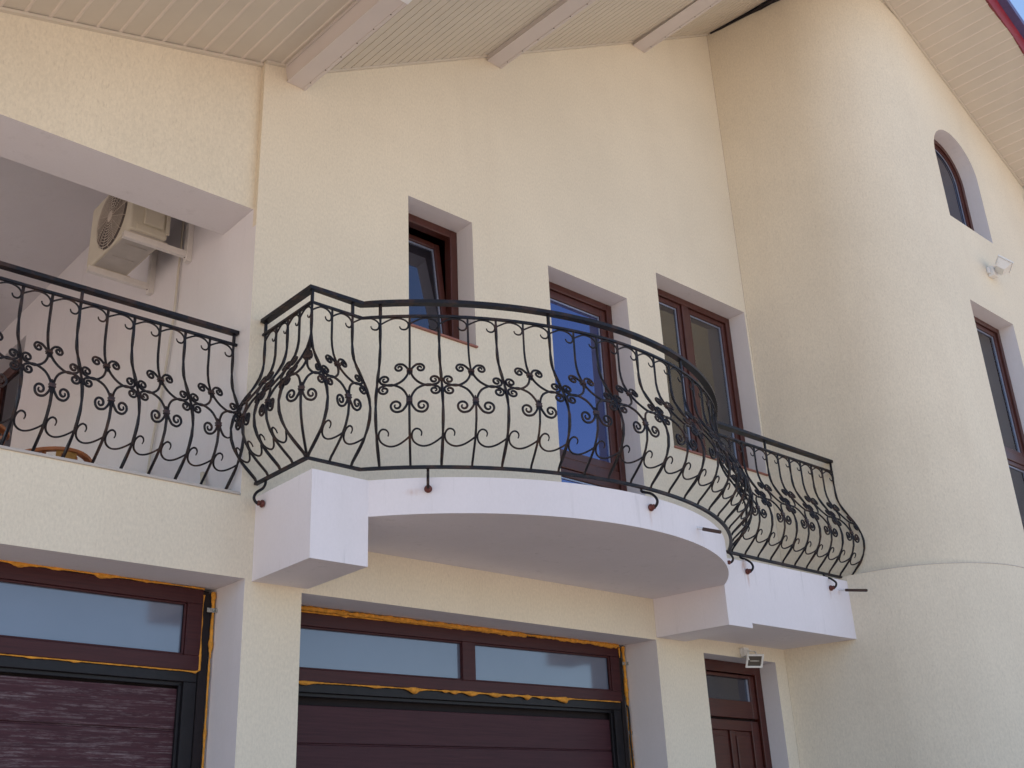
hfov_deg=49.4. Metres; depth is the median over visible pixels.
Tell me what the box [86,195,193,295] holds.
air conditioner
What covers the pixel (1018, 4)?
sky
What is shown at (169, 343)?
cable conduit
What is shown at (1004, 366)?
window
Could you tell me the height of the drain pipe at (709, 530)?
0.097 m
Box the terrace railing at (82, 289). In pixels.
[0,261,244,488]
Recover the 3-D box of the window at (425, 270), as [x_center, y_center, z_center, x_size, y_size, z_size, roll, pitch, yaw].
[-0.697,-0.857,9.226,0.693,1.195,0.424,18,-31,-39]
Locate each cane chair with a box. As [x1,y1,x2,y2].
[0,424,9,445]
[25,446,91,462]
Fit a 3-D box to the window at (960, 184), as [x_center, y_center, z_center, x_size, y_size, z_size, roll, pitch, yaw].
[5.061,-2.296,12.837,0.987,1.314,0.240,18,-31,-39]
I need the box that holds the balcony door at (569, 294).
[548,266,644,494]
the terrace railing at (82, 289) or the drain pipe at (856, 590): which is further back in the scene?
the drain pipe at (856, 590)
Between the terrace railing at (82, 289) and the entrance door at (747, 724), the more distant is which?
the entrance door at (747, 724)
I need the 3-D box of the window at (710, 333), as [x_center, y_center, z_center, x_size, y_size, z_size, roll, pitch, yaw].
[1.938,-0.048,11.357,1.460,1.880,0.307,18,-31,-39]
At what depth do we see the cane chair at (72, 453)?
7.99 m
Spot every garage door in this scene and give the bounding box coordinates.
[0,560,216,767]
[296,606,634,767]
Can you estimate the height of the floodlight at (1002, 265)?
0.171 m
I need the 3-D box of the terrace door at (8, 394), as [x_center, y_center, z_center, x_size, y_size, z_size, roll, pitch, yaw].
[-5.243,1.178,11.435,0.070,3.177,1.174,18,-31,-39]
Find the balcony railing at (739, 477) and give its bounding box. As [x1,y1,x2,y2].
[230,284,864,590]
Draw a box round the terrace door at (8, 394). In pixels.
[0,359,22,446]
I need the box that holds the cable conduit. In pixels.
[146,221,184,473]
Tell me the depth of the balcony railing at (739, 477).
7.53 m
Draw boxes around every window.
[408,196,477,347]
[656,273,767,475]
[934,130,992,242]
[970,300,1023,528]
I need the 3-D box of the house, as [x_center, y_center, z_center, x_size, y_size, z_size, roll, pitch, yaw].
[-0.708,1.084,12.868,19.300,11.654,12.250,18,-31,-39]
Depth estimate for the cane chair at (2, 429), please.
7.50 m
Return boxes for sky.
[1010,0,1023,19]
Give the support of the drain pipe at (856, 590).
attached to the house
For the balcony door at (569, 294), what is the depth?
10.29 m
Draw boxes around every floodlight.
[739,647,763,667]
[986,254,1013,278]
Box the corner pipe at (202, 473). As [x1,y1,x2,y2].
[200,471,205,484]
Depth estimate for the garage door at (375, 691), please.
8.26 m
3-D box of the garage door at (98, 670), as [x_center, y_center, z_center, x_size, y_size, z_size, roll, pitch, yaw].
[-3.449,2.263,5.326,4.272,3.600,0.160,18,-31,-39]
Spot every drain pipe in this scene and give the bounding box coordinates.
[696,527,720,533]
[838,589,867,591]
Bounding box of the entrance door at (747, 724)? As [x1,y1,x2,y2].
[704,653,788,767]
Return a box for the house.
[0,0,1023,767]
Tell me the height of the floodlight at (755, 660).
0.188 m

